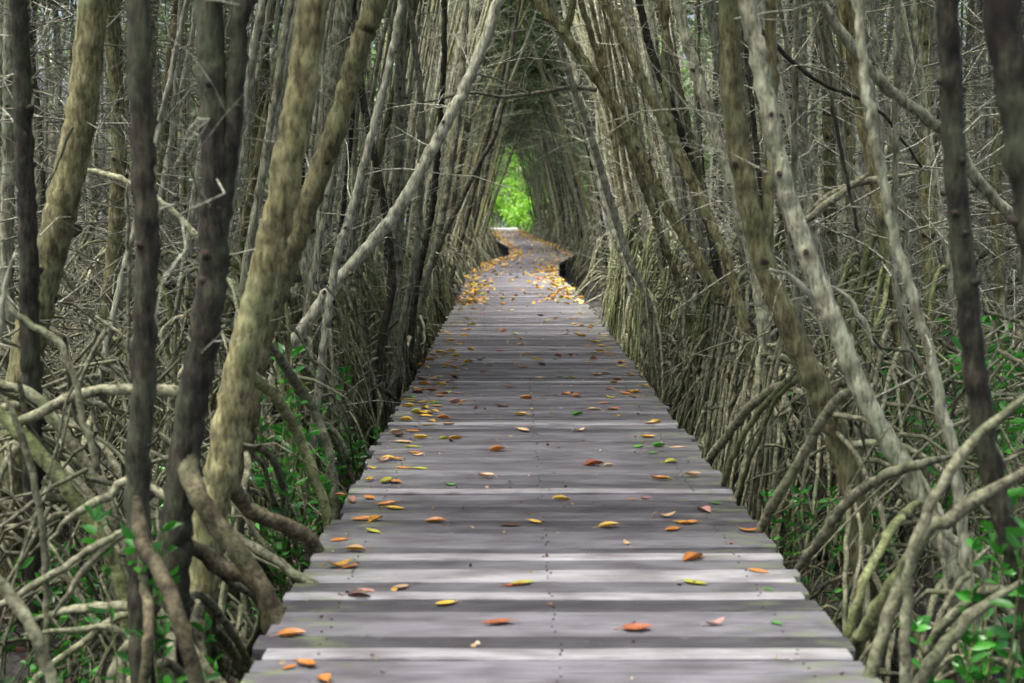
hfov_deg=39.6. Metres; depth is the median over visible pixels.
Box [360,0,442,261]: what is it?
mangrove tree
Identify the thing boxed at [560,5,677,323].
mangrove tree
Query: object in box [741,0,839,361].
mangrove tree
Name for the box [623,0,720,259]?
mangrove tree
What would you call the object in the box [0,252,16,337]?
prop root
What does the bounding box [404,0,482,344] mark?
mangrove tree
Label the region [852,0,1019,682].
mangrove tree
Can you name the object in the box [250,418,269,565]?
mangrove seedling
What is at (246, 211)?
mangrove tree
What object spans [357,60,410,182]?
mangrove tree
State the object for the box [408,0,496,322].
mangrove tree
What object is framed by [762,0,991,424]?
mangrove tree
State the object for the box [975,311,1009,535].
mangrove seedling
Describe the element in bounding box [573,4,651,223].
mangrove tree
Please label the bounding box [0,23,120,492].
mangrove tree
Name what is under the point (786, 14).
mangrove tree
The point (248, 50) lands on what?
mangrove tree
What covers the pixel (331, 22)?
mangrove tree
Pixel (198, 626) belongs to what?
mangrove seedling
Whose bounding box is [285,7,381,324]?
mangrove tree
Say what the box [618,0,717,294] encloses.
mangrove tree
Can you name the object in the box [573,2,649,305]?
mangrove tree
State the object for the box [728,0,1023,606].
mangrove tree
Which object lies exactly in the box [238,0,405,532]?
mangrove tree
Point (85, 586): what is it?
mangrove seedling
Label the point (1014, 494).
mangrove seedling
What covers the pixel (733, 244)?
mangrove tree
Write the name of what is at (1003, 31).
mangrove tree
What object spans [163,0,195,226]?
mangrove tree
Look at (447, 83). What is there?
mangrove tree
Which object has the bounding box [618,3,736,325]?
mangrove tree
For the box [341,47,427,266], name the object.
mangrove tree
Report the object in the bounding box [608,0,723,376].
mangrove tree
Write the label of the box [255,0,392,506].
mangrove tree
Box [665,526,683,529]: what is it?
fallen leaf
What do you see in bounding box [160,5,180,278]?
mangrove tree
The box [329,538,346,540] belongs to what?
fallen leaf
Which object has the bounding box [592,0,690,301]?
mangrove tree
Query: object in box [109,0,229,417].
mangrove tree
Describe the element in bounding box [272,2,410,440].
mangrove tree
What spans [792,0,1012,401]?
mangrove tree
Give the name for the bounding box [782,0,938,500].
mangrove tree
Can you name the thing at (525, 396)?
fallen leaf
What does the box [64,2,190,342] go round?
mangrove tree
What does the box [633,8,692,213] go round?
mangrove tree
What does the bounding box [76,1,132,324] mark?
mangrove tree
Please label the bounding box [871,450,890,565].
mangrove seedling
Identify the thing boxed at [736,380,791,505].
prop root
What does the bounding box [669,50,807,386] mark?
mangrove tree
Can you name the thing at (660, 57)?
mangrove tree
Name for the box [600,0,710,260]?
mangrove tree
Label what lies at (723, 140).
mangrove tree
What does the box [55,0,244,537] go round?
mangrove tree
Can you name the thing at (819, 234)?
mangrove tree
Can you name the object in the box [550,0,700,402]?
mangrove tree
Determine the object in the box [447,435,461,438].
fallen leaf
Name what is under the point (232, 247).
mangrove tree
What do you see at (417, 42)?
mangrove tree
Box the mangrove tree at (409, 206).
[372,6,485,352]
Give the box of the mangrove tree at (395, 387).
[330,0,519,427]
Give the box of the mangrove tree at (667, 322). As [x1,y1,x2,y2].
[614,0,723,395]
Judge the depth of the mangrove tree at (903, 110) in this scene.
22.15 m
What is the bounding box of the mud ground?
[0,210,1023,682]
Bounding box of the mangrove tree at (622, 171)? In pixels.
[546,0,642,274]
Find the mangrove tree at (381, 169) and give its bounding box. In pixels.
[328,5,411,363]
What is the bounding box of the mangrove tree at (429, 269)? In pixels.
[405,0,495,365]
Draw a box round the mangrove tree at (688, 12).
[650,0,706,26]
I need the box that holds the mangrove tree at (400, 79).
[337,0,471,421]
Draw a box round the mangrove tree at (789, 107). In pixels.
[729,0,820,287]
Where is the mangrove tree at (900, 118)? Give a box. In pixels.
[875,4,948,231]
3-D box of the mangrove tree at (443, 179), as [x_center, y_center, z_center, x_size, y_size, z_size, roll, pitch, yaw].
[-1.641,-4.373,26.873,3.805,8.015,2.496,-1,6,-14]
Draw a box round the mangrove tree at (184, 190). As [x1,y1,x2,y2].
[124,35,228,315]
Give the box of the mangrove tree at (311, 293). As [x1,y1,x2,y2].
[251,0,452,525]
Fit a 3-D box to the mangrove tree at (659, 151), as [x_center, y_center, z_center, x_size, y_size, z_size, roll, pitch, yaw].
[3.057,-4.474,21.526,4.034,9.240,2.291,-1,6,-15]
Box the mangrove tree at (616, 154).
[562,0,671,349]
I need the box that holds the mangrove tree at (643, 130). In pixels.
[583,0,652,246]
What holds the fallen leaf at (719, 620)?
on the boardwalk
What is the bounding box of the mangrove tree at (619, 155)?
[545,0,652,313]
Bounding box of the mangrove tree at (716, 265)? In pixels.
[525,0,785,467]
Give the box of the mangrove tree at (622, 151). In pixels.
[552,0,706,352]
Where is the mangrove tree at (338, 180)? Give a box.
[328,29,385,270]
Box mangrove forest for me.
[0,0,1014,302]
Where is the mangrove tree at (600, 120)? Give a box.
[580,0,705,235]
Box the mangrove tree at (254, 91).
[154,0,321,506]
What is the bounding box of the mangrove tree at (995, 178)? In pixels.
[852,88,1023,537]
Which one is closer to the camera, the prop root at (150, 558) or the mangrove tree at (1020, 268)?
the prop root at (150, 558)
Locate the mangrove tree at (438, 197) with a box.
[411,33,481,318]
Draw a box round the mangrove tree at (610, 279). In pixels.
[567,21,648,326]
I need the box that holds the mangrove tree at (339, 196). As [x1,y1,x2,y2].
[332,3,387,255]
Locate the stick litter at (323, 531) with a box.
[1,429,1020,680]
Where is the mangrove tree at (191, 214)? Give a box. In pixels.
[45,0,249,457]
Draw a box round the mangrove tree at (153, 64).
[51,0,196,426]
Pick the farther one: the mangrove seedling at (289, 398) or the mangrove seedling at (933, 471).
the mangrove seedling at (289, 398)
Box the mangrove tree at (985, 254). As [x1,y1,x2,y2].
[896,54,1023,402]
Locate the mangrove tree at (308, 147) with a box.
[304,7,328,180]
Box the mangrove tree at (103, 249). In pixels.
[49,0,196,364]
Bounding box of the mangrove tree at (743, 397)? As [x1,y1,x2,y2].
[665,0,842,542]
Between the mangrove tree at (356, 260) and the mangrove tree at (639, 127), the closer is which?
the mangrove tree at (356, 260)
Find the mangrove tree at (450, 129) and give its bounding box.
[381,14,477,232]
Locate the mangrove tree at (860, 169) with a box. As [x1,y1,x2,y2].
[774,0,947,375]
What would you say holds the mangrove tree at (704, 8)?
on the mud ground
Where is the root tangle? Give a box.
[0,234,1023,682]
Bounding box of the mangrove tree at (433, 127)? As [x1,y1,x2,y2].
[385,0,483,239]
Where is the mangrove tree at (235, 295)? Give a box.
[67,0,311,569]
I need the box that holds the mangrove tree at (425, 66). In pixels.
[372,0,469,333]
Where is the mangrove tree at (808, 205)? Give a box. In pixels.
[649,0,945,594]
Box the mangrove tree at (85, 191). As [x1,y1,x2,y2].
[50,28,104,278]
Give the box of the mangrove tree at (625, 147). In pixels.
[564,41,633,193]
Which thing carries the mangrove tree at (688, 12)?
on the mud ground
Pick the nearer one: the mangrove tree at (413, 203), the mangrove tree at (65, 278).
the mangrove tree at (65, 278)
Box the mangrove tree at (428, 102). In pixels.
[404,9,461,228]
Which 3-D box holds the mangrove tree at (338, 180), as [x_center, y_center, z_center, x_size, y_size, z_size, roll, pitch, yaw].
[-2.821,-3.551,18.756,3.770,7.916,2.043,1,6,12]
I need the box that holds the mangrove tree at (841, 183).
[810,22,887,242]
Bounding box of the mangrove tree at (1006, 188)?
[941,70,1012,311]
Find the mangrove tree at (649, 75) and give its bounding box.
[597,0,701,226]
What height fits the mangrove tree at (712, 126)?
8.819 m
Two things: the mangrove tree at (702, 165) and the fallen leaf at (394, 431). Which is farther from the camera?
the mangrove tree at (702, 165)
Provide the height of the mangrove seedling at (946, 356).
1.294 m
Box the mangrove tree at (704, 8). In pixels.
[648,3,763,198]
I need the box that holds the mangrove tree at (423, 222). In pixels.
[404,0,475,336]
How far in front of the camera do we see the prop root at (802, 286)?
5.90 m
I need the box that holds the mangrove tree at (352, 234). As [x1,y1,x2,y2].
[303,0,450,427]
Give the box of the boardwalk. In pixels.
[240,228,881,682]
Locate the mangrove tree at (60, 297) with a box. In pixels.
[0,0,118,407]
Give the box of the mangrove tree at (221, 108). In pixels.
[105,0,257,682]
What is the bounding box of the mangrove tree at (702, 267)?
[493,0,799,499]
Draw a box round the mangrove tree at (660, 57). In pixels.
[642,0,693,200]
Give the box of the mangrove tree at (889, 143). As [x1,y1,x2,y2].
[785,0,952,528]
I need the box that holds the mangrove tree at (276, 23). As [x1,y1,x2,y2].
[157,0,315,416]
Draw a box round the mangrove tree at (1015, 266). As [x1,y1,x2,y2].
[982,57,1018,314]
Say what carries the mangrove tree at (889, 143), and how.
on the mud ground
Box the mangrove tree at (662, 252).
[571,3,715,368]
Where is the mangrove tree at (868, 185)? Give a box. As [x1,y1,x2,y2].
[819,0,909,298]
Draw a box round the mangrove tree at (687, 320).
[541,0,704,430]
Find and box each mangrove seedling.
[0,625,16,676]
[0,642,73,682]
[11,540,77,682]
[26,664,42,682]
[40,590,113,682]
[48,544,109,682]
[51,596,100,682]
[51,649,114,682]
[57,669,68,682]
[72,552,113,682]
[78,503,161,682]
[80,663,98,682]
[82,584,109,656]
[121,521,182,682]
[151,445,169,541]
[151,541,174,682]
[157,611,218,673]
[158,670,220,682]
[163,674,185,682]
[204,654,225,671]
[218,601,262,639]
[228,508,258,660]
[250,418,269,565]
[252,449,288,592]
[253,394,307,601]
[255,421,296,584]
[265,542,304,607]
[269,342,305,592]
[288,426,320,542]
[292,403,331,583]
[292,446,337,533]
[300,456,333,567]
[314,366,352,504]
[322,481,347,508]
[335,445,366,501]
[336,465,347,507]
[341,426,382,486]
[342,439,363,499]
[345,438,368,471]
[760,489,811,566]
[770,535,796,558]
[781,390,826,525]
[790,484,844,603]
[818,485,870,583]
[820,584,849,629]
[833,498,891,582]
[869,500,889,545]
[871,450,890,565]
[872,393,894,569]
[879,537,900,584]
[880,342,925,542]
[881,359,915,536]
[898,615,1008,682]
[907,371,965,588]
[925,422,978,653]
[935,462,963,637]
[937,316,951,393]
[939,349,961,463]
[945,336,1023,568]
[948,413,962,528]
[951,635,1023,682]
[952,589,1020,674]
[953,535,1015,682]
[969,487,1023,682]
[972,483,984,566]
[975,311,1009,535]
[977,322,1012,542]
[985,344,1023,558]
[985,360,1007,572]
[985,516,1023,682]
[988,349,1022,584]
[995,653,1023,682]
[997,369,1023,505]
[1001,508,1023,682]
[1015,418,1023,498]
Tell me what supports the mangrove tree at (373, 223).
on the mud ground
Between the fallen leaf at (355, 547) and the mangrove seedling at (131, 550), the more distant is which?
the fallen leaf at (355, 547)
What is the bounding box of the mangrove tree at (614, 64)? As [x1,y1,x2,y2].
[573,14,651,228]
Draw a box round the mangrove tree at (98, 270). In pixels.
[31,2,132,301]
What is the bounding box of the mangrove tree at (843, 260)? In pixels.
[752,0,943,398]
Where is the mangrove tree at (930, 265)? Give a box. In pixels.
[735,0,1023,499]
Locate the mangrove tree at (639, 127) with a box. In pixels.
[548,0,694,377]
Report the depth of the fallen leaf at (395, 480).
7.51 m
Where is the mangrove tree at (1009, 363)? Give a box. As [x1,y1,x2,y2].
[913,39,1023,532]
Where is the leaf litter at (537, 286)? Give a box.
[453,230,586,304]
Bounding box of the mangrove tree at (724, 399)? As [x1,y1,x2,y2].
[653,0,838,507]
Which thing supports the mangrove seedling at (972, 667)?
on the mud ground
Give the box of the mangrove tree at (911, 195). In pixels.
[836,0,1005,341]
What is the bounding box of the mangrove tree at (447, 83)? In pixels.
[430,0,478,309]
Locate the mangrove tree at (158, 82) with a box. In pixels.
[124,2,194,306]
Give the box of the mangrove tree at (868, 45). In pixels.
[797,0,957,421]
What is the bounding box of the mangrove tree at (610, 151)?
[593,13,641,233]
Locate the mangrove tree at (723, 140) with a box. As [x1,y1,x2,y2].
[661,51,818,288]
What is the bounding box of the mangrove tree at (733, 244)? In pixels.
[676,103,753,347]
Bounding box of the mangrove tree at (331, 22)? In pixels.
[311,0,364,284]
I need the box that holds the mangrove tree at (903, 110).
[881,1,948,251]
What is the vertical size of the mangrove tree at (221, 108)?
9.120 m
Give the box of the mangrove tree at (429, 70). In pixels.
[351,2,469,255]
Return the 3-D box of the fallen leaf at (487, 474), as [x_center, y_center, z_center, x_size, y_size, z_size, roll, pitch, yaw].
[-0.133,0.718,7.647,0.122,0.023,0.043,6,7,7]
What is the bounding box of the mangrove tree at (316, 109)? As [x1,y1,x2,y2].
[291,0,343,292]
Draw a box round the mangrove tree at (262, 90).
[157,0,362,470]
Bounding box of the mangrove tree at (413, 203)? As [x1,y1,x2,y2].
[406,0,454,342]
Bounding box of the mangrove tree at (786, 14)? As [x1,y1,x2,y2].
[726,0,845,266]
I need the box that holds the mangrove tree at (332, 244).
[327,0,380,268]
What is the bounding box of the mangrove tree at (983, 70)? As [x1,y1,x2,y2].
[939,30,1015,292]
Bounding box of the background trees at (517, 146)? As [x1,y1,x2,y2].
[319,15,706,229]
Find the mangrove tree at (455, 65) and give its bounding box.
[425,5,490,179]
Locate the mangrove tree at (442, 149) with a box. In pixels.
[334,1,480,321]
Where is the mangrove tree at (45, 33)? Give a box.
[15,0,105,310]
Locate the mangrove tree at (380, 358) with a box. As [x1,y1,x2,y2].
[299,0,430,473]
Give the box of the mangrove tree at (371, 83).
[350,37,386,187]
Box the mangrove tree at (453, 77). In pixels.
[411,4,494,251]
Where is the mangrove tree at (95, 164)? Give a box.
[33,10,133,345]
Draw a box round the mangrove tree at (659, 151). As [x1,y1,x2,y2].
[626,34,707,267]
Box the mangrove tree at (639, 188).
[585,2,650,318]
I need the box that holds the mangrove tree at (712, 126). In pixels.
[625,0,913,577]
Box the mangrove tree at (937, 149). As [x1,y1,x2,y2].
[866,12,1007,345]
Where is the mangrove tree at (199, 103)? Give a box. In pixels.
[160,76,200,296]
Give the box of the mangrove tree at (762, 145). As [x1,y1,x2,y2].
[714,26,819,270]
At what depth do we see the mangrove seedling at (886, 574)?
6.98 m
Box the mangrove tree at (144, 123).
[124,0,239,682]
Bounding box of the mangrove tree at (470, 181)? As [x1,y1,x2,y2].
[423,0,520,328]
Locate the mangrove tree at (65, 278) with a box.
[0,27,118,401]
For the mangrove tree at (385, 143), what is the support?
on the mud ground
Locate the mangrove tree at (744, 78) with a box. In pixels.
[649,1,821,347]
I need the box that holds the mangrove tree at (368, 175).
[336,15,430,248]
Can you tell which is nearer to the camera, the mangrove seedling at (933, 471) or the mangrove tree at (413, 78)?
the mangrove seedling at (933, 471)
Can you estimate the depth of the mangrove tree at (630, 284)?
16.83 m
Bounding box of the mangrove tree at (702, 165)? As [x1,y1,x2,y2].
[629,0,729,304]
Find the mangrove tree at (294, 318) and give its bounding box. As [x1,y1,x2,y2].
[170,0,391,504]
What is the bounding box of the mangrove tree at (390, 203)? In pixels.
[375,14,484,362]
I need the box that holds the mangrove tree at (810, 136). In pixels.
[733,0,854,384]
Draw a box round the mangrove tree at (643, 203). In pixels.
[583,10,685,359]
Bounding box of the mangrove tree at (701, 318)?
[580,0,786,430]
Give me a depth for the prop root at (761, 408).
6.95 m
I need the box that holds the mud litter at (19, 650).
[1,378,1021,682]
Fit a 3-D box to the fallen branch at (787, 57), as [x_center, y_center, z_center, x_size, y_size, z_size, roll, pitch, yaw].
[1.741,-1.447,7.857,0.902,1.016,0.708,-5,7,-41]
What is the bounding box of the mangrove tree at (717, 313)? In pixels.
[647,0,802,438]
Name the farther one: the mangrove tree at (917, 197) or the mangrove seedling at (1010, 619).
the mangrove tree at (917, 197)
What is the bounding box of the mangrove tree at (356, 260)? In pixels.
[80,0,615,545]
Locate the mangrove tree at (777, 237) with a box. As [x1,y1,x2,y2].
[690,70,855,345]
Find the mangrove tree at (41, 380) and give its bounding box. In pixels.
[0,60,108,507]
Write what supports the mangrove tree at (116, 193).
on the mud ground
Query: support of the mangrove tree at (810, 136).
on the mud ground
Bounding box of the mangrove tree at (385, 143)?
[329,3,462,348]
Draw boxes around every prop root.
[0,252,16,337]
[0,288,101,473]
[0,380,127,571]
[0,384,177,429]
[0,393,51,658]
[0,405,129,667]
[0,530,124,619]
[0,575,58,682]
[24,623,176,681]
[34,601,226,682]
[48,476,319,582]
[50,126,73,181]
[87,168,198,246]
[125,182,132,383]
[131,495,204,682]
[137,557,154,682]
[177,453,285,625]
[191,538,270,634]
[230,482,324,556]
[254,372,332,529]
[271,342,340,519]
[705,373,799,465]
[720,369,795,485]
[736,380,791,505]
[755,388,852,532]
[769,268,819,314]
[779,353,793,365]
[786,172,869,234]
[793,454,952,582]
[803,171,914,215]
[829,284,874,346]
[843,500,920,640]
[850,553,905,660]
[862,467,1023,677]
[898,394,1023,682]
[911,579,1023,682]
[932,510,1016,680]
[934,546,989,625]
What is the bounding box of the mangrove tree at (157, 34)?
[155,0,180,243]
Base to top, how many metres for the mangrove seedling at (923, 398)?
1.314 m
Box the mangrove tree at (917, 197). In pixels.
[804,1,1013,348]
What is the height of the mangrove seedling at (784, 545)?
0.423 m
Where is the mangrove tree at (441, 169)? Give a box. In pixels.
[383,4,474,301]
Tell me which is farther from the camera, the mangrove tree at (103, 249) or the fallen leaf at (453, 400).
the mangrove tree at (103, 249)
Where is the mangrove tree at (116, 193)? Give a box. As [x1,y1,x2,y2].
[42,0,197,537]
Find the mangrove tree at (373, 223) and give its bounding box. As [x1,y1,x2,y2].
[358,31,433,264]
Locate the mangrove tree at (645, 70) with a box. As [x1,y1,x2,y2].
[631,0,676,212]
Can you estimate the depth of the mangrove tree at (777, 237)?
12.58 m
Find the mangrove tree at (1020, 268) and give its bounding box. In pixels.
[901,5,1023,415]
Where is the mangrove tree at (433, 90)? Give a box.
[405,0,453,328]
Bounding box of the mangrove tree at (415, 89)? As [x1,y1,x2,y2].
[405,5,474,150]
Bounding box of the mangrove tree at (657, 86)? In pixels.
[637,2,705,250]
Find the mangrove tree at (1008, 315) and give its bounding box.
[994,292,1023,353]
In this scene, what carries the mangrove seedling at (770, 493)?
on the mud ground
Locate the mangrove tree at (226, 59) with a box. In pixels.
[193,0,245,300]
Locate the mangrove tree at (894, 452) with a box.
[642,0,1023,680]
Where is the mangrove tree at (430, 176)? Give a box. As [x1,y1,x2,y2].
[423,0,496,236]
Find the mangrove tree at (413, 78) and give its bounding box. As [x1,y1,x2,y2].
[362,0,492,375]
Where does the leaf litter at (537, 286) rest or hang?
on the boardwalk
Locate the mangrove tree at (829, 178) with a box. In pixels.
[687,0,891,433]
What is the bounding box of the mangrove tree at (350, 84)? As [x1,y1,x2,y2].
[155,0,387,682]
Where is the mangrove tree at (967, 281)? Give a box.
[911,0,1023,680]
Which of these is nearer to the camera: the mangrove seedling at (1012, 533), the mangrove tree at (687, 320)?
the mangrove seedling at (1012, 533)
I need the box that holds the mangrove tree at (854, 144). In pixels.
[784,31,894,283]
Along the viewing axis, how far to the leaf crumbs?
6.96 m
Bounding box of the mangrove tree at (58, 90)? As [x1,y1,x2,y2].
[35,0,104,277]
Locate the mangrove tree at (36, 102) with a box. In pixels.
[14,0,126,387]
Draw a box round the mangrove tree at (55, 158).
[0,26,93,384]
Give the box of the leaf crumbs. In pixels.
[279,293,843,678]
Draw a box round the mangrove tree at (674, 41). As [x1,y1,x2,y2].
[653,0,762,334]
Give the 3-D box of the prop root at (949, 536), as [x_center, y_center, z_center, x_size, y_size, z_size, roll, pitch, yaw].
[1.811,1.161,5.432,0.482,1.090,0.051,0,5,0]
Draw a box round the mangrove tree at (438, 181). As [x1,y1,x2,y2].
[384,6,501,300]
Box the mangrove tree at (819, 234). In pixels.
[783,25,948,336]
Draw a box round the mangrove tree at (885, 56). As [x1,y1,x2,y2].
[812,0,908,259]
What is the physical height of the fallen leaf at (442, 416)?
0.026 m
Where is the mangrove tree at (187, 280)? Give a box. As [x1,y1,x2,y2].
[103,0,267,456]
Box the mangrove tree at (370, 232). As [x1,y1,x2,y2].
[330,16,452,334]
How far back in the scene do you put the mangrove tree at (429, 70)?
22.92 m
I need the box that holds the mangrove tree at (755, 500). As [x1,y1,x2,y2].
[643,0,930,599]
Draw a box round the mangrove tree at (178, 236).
[162,10,237,301]
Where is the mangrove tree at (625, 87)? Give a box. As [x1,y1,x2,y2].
[552,0,629,217]
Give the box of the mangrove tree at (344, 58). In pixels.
[271,0,381,216]
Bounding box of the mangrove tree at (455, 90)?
[421,0,510,233]
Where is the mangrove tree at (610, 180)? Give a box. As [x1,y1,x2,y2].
[554,0,701,237]
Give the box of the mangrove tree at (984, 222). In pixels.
[940,15,1020,340]
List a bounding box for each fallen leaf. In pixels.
[272,628,306,635]
[278,664,296,669]
[295,659,314,664]
[316,673,330,682]
[320,559,350,566]
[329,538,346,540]
[338,563,357,569]
[341,589,370,596]
[344,544,367,549]
[346,496,355,502]
[351,516,375,519]
[358,588,376,592]
[366,515,382,522]
[366,528,381,533]
[377,501,399,504]
[380,476,393,481]
[381,506,403,508]
[387,429,401,432]
[388,479,401,481]
[390,440,412,441]
[394,584,410,587]
[399,416,412,419]
[401,403,414,406]
[409,389,422,392]
[410,408,421,412]
[413,434,430,437]
[424,517,448,520]
[435,600,461,603]
[436,382,447,385]
[436,414,449,417]
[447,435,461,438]
[449,398,461,402]
[477,472,497,477]
[480,619,520,622]
[488,445,507,450]
[502,523,521,524]
[503,582,525,585]
[512,580,537,583]
[516,427,528,430]
[520,395,534,398]
[525,519,540,522]
[552,495,569,499]
[572,411,581,414]
[581,459,602,465]
[594,521,618,527]
[613,623,651,629]
[648,442,664,446]
[650,475,669,479]
[652,511,675,515]
[665,458,677,461]
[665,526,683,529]
[675,579,706,583]
[679,520,698,522]
[680,471,700,475]
[682,552,708,560]
[697,506,711,512]
[700,617,723,626]
[736,525,761,532]
[747,568,768,572]
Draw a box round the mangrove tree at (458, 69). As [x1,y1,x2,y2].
[424,1,483,237]
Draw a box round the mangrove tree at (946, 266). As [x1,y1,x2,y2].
[829,0,1023,537]
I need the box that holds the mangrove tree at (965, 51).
[941,1,989,268]
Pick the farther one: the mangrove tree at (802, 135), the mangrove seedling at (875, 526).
the mangrove tree at (802, 135)
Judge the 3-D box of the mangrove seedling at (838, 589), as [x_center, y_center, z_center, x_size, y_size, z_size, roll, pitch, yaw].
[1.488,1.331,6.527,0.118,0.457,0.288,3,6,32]
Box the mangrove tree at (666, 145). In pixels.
[588,0,710,400]
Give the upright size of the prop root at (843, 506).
1.307 m
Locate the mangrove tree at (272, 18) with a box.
[188,0,284,301]
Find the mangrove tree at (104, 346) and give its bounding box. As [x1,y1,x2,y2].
[3,0,292,580]
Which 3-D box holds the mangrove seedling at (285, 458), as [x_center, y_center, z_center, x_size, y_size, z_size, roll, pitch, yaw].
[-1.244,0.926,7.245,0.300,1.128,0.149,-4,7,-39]
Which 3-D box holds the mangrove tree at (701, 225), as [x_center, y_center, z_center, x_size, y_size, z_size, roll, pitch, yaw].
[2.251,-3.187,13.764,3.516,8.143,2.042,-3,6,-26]
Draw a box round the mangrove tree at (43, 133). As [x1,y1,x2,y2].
[14,0,50,270]
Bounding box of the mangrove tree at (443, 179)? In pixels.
[431,0,506,313]
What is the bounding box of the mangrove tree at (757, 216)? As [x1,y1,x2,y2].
[533,0,1017,682]
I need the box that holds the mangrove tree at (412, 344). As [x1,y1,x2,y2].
[370,0,497,419]
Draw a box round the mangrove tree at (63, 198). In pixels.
[0,0,292,663]
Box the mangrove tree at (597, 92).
[534,10,630,225]
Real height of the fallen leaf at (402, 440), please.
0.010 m
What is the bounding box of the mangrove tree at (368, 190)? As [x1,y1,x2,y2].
[322,24,437,356]
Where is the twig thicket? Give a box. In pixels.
[0,0,1023,583]
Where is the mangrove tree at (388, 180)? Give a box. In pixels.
[374,34,479,313]
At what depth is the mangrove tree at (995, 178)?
9.44 m
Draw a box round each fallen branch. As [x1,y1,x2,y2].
[423,46,611,132]
[471,62,531,96]
[761,13,922,169]
[812,0,1014,244]
[828,92,860,232]
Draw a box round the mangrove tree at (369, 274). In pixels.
[311,0,488,414]
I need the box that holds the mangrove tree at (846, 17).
[704,0,994,565]
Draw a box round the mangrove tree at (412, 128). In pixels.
[380,0,481,369]
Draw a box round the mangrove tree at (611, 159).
[558,0,625,281]
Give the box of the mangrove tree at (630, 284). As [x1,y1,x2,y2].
[547,0,663,382]
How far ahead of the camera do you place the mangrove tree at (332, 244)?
15.92 m
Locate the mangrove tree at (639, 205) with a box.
[551,0,675,352]
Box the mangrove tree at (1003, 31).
[982,0,1023,267]
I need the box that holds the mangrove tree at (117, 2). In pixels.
[40,0,195,435]
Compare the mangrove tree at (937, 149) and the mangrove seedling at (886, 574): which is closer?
the mangrove seedling at (886, 574)
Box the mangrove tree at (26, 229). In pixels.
[0,0,252,682]
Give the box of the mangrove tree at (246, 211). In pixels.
[161,3,337,502]
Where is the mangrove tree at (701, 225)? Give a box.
[595,0,736,421]
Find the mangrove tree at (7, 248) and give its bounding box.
[0,0,119,539]
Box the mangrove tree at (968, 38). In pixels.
[907,0,1020,342]
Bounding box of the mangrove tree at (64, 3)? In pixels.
[30,0,124,291]
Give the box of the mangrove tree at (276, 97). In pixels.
[152,0,354,557]
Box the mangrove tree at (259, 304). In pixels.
[28,0,329,682]
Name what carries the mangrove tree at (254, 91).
on the mud ground
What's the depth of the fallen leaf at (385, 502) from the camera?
6.94 m
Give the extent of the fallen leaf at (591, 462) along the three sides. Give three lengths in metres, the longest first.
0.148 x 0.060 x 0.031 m
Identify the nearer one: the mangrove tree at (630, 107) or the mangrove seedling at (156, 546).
the mangrove seedling at (156, 546)
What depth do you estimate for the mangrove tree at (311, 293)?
9.93 m
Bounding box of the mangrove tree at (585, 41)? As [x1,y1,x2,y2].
[555,2,623,307]
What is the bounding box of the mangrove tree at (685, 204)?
[606,0,726,410]
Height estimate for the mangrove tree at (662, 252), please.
8.988 m
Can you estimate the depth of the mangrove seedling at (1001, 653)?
5.27 m
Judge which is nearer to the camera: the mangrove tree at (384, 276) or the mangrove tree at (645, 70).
the mangrove tree at (384, 276)
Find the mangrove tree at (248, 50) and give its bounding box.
[236,10,252,224]
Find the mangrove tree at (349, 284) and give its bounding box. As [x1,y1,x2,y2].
[333,0,441,370]
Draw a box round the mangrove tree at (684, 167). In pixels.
[581,0,803,520]
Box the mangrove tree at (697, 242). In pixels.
[612,0,737,332]
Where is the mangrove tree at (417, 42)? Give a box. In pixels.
[366,0,472,349]
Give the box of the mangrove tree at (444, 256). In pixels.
[392,1,480,318]
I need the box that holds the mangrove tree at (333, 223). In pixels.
[290,7,423,292]
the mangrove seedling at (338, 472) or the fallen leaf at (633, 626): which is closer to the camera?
the fallen leaf at (633, 626)
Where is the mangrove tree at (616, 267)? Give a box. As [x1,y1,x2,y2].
[560,0,640,323]
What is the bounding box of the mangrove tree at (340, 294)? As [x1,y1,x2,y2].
[270,0,402,494]
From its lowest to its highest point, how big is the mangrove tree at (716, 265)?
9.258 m
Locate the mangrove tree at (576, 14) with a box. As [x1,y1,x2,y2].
[558,8,623,317]
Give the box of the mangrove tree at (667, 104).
[610,0,803,486]
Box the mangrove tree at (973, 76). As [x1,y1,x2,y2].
[939,0,1018,296]
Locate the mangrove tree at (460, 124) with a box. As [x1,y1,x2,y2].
[386,0,496,308]
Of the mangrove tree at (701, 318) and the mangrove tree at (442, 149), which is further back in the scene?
the mangrove tree at (442, 149)
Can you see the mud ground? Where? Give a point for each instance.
(12, 668)
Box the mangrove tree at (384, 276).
[341,0,466,299]
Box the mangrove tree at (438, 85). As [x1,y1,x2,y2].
[406,0,483,348]
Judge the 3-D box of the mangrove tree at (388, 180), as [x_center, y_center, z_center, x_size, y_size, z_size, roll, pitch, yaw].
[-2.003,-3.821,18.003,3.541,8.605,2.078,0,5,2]
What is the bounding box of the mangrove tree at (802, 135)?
[708,0,885,330]
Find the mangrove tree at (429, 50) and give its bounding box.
[383,0,467,278]
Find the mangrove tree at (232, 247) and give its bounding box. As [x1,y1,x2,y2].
[164,3,255,278]
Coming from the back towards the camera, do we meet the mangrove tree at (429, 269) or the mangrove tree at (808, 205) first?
the mangrove tree at (429, 269)
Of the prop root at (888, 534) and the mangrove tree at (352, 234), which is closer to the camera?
the prop root at (888, 534)
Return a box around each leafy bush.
[484,176,514,229]
[495,151,535,229]
[500,190,543,233]
[528,157,586,219]
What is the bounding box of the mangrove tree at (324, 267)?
[270,1,407,450]
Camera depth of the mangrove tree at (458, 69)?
28.44 m
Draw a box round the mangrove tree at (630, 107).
[593,0,723,344]
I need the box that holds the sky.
[0,0,1008,209]
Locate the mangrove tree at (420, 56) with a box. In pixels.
[340,0,449,251]

